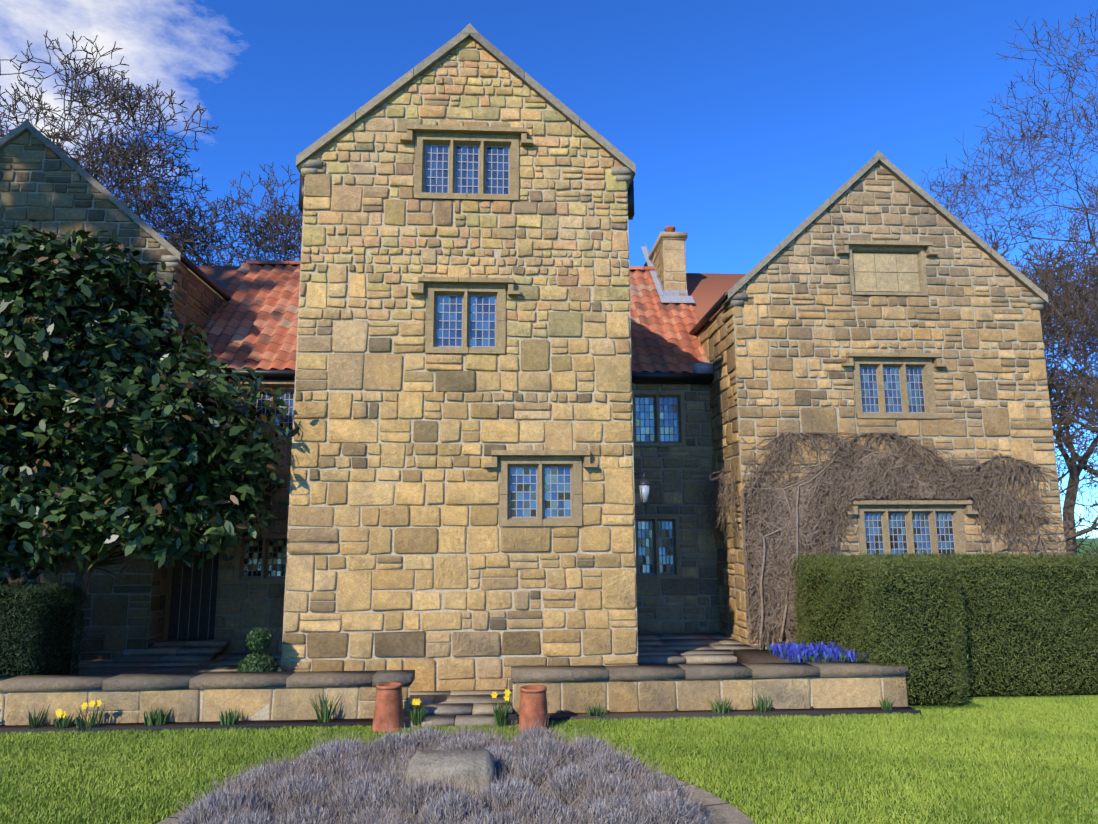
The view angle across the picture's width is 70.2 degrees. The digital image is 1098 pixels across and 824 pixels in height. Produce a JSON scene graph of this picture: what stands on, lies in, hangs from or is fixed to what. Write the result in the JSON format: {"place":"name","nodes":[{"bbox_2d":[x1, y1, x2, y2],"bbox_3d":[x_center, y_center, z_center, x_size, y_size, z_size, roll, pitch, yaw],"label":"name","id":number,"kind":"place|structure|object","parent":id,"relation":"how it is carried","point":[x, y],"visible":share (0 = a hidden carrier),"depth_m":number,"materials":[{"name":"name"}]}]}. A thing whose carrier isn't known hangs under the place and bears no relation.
{"place":"outdoors","nodes":[
{"label":"outdoors","id":0,"kind":"place"},
{"bbox_2d":[0,538,1097,823],"bbox_3d":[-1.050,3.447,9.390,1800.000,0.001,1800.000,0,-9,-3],"label":"lawn","id":1,"kind":"structure","parent":0,"point":[962,706],"depth_m":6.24,"materials":[{"name":"green plant"}]},
{"bbox_2d":[0,54,211,262],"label":"bare tree","id":2,"kind":"object","parent":1,"relation":"on","point":[110,140],"visible":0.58,"depth_m":23.01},
{"bbox_2d":[0,30,265,265],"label":"bare tree","id":3,"kind":"object","parent":1,"relation":"on","point":[139,97],"visible":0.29,"depth_m":21.84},
{"bbox_2d":[0,219,299,629],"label":"magnolia tree","id":4,"kind":"object","parent":1,"relation":"on","point":[50,491],"depth_m":9.10,"materials":[{"name":"green plant"}]},
{"bbox_2d":[47,121,301,265],"bbox_3d":[-10.555,-1.405,26.809,12.795,15.286,12.565,0,-9,-3],"label":"bare tree","id":5,"kind":"object","parent":1,"relation":"on","point":[283,217],"visible":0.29,"depth_m":25.89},
{"bbox_2d":[143,188,302,265],"bbox_3d":[-9.588,-0.535,28.322,9.562,14.190,10.806,0,-9,-3],"label":"bare tree","id":6,"kind":"object","parent":1,"relation":"on","point":[203,230],"visible":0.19,"depth_m":26.28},
{"bbox_2d":[70,632,759,823],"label":"terrace paving","id":7,"kind":"structure","parent":1,"relation":"on","point":[444,708],"depth_m":10.86,"materials":[{"name":"grey stone"}]},
{"bbox_2d":[0,577,91,675],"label":"yew hedge","id":8,"kind":"object","parent":7,"relation":"on","point":[25,587],"depth_m":8.99,"materials":[{"name":"green plant"}]},
{"bbox_2d":[0,131,214,659],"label":"wing mortar","id":9,"kind":"object","parent":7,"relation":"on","point":[94,572],"visible":0.17,"depth_m":13.08,"materials":[{"name":"beige concrete"}]},
{"bbox_2d":[0,131,222,659],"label":"stonework","id":10,"kind":"object","parent":9,"relation":"attached to","point":[109,610],"visible":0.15,"depth_m":13.07,"materials":[{"name":"stone"}]},
{"bbox_2d":[236,626,277,671],"bbox_3d":[-3.358,2.886,9.017,0.471,0.810,0.470,0,-9,-3],"label":"box topiary","id":11,"kind":"object","parent":7,"relation":"on","point":[263,663],"depth_m":8.95,"materials":[{"name":"green plant"}]},
{"bbox_2d":[689,432,1067,649],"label":"wisteria stems","id":12,"kind":"object","parent":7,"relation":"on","point":[799,520],"visible":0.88,"depth_m":12.02,"materials":[{"name":"brown plant"}]},
{"bbox_2d":[166,714,718,823],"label":"lavender bed","id":13,"kind":"object","parent":1,"relation":"on","point":[622,803],"depth_m":4.88,"materials":[{"name":"plant"}]},
{"bbox_2d":[406,749,493,796],"bbox_3d":[-0.646,2.516,5.151,0.560,0.470,0.400,0,-9,-3],"label":"stone trough block","id":14,"kind":"object","parent":1,"relation":"on","point":[456,766],"depth_m":5.01,"materials":[{"name":"grey stone"}]},
{"bbox_2d":[0,676,905,724],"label":"garden wall mortar","id":15,"kind":"object","parent":1,"relation":"on","point":[262,713],"visible":0.14,"depth_m":8.29,"materials":[{"name":"beige concrete"}]},
{"bbox_2d":[0,677,907,724],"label":"low garden wall","id":16,"kind":"structure","parent":1,"relation":"on","point":[295,703],"depth_m":8.45,"materials":[{"name":"beige stone"}]},
{"bbox_2d":[0,662,908,691],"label":"wall coping","id":17,"kind":"object","parent":16,"relation":"on","point":[146,681],"visible":0.96,"depth_m":8.49,"materials":[{"name":"stone"}]},
{"bbox_2d":[0,649,915,728],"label":"bed soil","id":18,"kind":"structure","parent":1,"relation":"on","point":[754,656],"depth_m":8.43,"materials":[{"name":"brown soil"}]},
{"bbox_2d":[196,381,719,652],"bbox_3d":[-1.693,1.679,13.197,9.190,4.720,0.001,0,-9,-3],"label":"recess mortar","id":19,"kind":"object","parent":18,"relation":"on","point":[697,566],"visible":0.06,"depth_m":13.20,"materials":[{"name":"beige concrete"}]},
{"bbox_2d":[766,641,870,662],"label":"blue flowers","id":20,"kind":"object","parent":18,"relation":"on","point":[794,652],"visible":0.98,"depth_m":9.55,"materials":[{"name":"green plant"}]},
{"bbox_2d":[0,710,920,733],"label":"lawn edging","id":21,"kind":"object","parent":1,"relation":"on","point":[322,725],"visible":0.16,"depth_m":7.99,"materials":[{"name":"brown"}]},
{"bbox_2d":[372,682,548,733],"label":"rhubarb forcers","id":22,"kind":"object","parent":1,"relation":"on","point":[388,703],"visible":0.94,"depth_m":7.79,"materials":[{"name":"ceramic"}]},
{"bbox_2d":[37,135,920,640],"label":"house","id":23,"kind":"structure","parent":1,"relation":"on","point":[707,291],"depth_m":16.37,"materials":[{"name":"stone"}]},
{"bbox_2d":[183,381,720,652],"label":"recessed wall","id":24,"kind":"structure","parent":23,"relation":"attached to","point":[255,612],"depth_m":13.20,"materials":[{"name":"stone"}]},
{"bbox_2d":[282,38,685,691],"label":"tower wall","id":25,"kind":"structure","parent":23,"relation":"attached to","point":[616,592],"depth_m":9.93,"materials":[{"name":"stone"}]},
{"bbox_2d":[281,48,686,690],"bbox_3d":[0.899,-0.430,12.832,3.350,8.740,9.495,-7,-11,35],"label":"tower mortar","id":26,"kind":"object","parent":23,"relation":"attached to","point":[481,420],"visible":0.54,"depth_m":10.04,"materials":[{"name":"beige concrete"}]},
{"bbox_2d":[0,23,1048,640],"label":"stone trim","id":27,"kind":"structure","parent":23,"relation":"on","point":[886,267],"depth_m":12.10,"materials":[{"name":"beige stone"}]},
{"bbox_2d":[168,550,218,639],"bbox_3d":[-5.835,2.952,12.920,0.800,1.560,0.001,0,-9,-3],"label":"oak door","id":28,"kind":"structure","parent":27,"relation":"attached to","point":[184,620],"depth_m":12.89,"materials":[{"name":"brown wood"}]},
{"bbox_2d":[182,174,726,383],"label":"gutters and downpipes","id":29,"kind":"object","parent":27,"relation":"on","point":[637,377],"visible":0.21,"depth_m":13.52,"materials":[{"name":"black metal"}]},
{"bbox_2d":[193,260,709,372],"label":"pantile roof","id":30,"kind":"structure","parent":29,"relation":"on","point":[253,324],"depth_m":14.76,"materials":[{"name":"red tile"}]},
{"bbox_2d":[177,145,955,639],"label":"lead cames","id":31,"kind":"object","parent":27,"relation":"attached to","point":[649,419],"visible":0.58,"depth_m":12.14,"materials":[{"name":"grey metal"}]},
{"bbox_2d":[243,146,954,575],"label":"window panes","id":32,"kind":"object","parent":27,"relation":"on","point":[437,178],"visible":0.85,"depth_m":12.11,"materials":[{"name":"blue"}]},
{"bbox_2d":[664,226,675,231],"bbox_3d":[2.588,-3.820,16.702,0.240,0.240,0.234,0,-9,-3],"label":"chimney pot","id":33,"kind":"object","parent":27,"relation":"on","point":[669,229],"visible":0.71,"depth_m":16.62,"materials":[{"name":"ceramic"}]},
{"bbox_2d":[634,471,650,505],"bbox_3d":[1.197,0.971,10.091,0.253,0.470,0.171,0,-9,-3],"label":"wall lantern","id":34,"kind":"object","parent":23,"relation":"attached to","point":[643,481],"visible":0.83,"depth_m":10.04,"materials":[{"name":"black metal"}]},
{"bbox_2d":[638,485,650,500],"bbox_3d":[1.234,1.045,10.081,0.160,0.200,0.160,0,-9,-3],"label":"lantern","id":35,"kind":"object","parent":34,"relation":"in","point":[645,492],"visible":0.81,"depth_m":10.03,"materials":[{"name":"white glass"}]},
{"bbox_2d":[641,243,712,372],"bbox_3d":[2.620,-2.333,15.954,0.690,4.044,4.160,0,-9,-3],"label":"lead flashing","id":36,"kind":"object","parent":23,"relation":"on","point":[673,297],"visible":0.82,"depth_m":16.11,"materials":[{"name":"grey metal"}]},
{"bbox_2d":[697,162,1065,649],"bbox_3d":[3.698,0.169,14.552,4.137,8.083,8.683,7,-12,-39],"label":"stonework","id":37,"kind":"object","parent":23,"relation":"attached to","point":[824,419],"visible":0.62,"depth_m":12.52,"materials":[{"name":"stone"}]},
{"bbox_2d":[701,165,1065,649],"bbox_3d":[3.704,0.162,14.564,4.122,8.100,8.655,7,-12,-39],"label":"wing mortar","id":38,"kind":"object","parent":37,"relation":"attached to","point":[849,348],"visible":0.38,"depth_m":12.56,"materials":[{"name":"beige concrete"}]},
{"bbox_2d":[790,548,971,708],"bbox_3d":[4.178,2.677,10.134,1.421,1.762,2.812,0,-9,-3],"label":"yew hedge","id":39,"kind":"object","parent":1,"relation":"on","point":[849,564],"depth_m":9.04,"materials":[{"name":"green plant"}]},
{"bbox_2d":[918,166,975,220],"bbox_3d":[12.179,-0.624,28.873,8.683,14.269,14.063,-8,-12,41],"label":"bare tree","id":40,"kind":"object","parent":1,"relation":"on","point":[942,192],"visible":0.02,"depth_m":25.06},
{"bbox_2d":[885,549,1097,698],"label":"yew hedge","id":41,"kind":"object","parent":1,"relation":"on","point":[997,560],"depth_m":9.48,"materials":[{"name":"green plant"}]},
{"bbox_2d":[925,10,1097,326],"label":"bare tree","id":42,"kind":"object","parent":1,"relation":"on","point":[999,158],"visible":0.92,"depth_m":24.84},
{"bbox_2d":[983,215,1097,419],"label":"bare tree","id":43,"kind":"object","parent":1,"relation":"on","point":[1023,255],"depth_m":30.42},
{"bbox_2d":[999,243,1097,565],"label":"bare tree","id":44,"kind":"object","parent":1,"relation":"on","point":[1075,472],"visible":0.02,"depth_m":34.41,"materials":[{"name":"brown plant"}]},
{"bbox_2d":[1013,257,1097,425],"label":"bare tree","id":45,"kind":"object","parent":1,"relation":"on","point":[1045,328],"visible":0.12,"depth_m":18.50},
{"bbox_2d":[1019,178,1097,432],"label":"bare tree","id":46,"kind":"object","parent":1,"relation":"on","point":[1068,264],"visible":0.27,"depth_m":17.87,"materials":[{"name":"brown plant"}]},
{"bbox_2d":[1022,243,1097,446],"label":"bare tree","id":47,"kind":"object","parent":1,"relation":"on","point":[1066,359],"visible":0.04,"depth_m":28.44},
{"bbox_2d":[1029,260,1097,414],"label":"bare tree","id":48,"kind":"object","parent":1,"relation":"on","point":[1085,309],"visible":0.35,"depth_m":17.20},
{"bbox_2d":[1040,287,1097,556],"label":"bare tree","id":49,"kind":"object","parent":1,"relation":"on","point":[1079,520],"depth_m":27.75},
{"bbox_2d":[1044,265,1097,515],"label":"bare tree","id":50,"kind":"object","parent":1,"relation":"on","point":[1067,446],"visible":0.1,"depth_m":35.38,"materials":[{"name":"brown plant"}]},
{"bbox_2d":[1046,361,1097,554],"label":"bare tree","id":51,"kind":"object","parent":1,"relation":"on","point":[1095,522],"visible":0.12,"depth_m":20.07,"materials":[{"name":"brown plant"}]},
{"bbox_2d":[1046,365,1097,490],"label":"bare tree","id":52,"kind":"object","parent":1,"relation":"on","point":[1082,431],"visible":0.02,"depth_m":37.85,"materials":[{"name":"brown plant"}]},
{"bbox_2d":[1050,351,1097,565],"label":"bare tree","id":53,"kind":"object","parent":1,"relation":"on","point":[1080,443],"visible":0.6,"depth_m":15.03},
{"bbox_2d":[0,0,1097,537],"label":"sky","id":54,"kind":"structure","parent":0,"point":[737,120],"materials":[{"name":"blue"}]}
]}

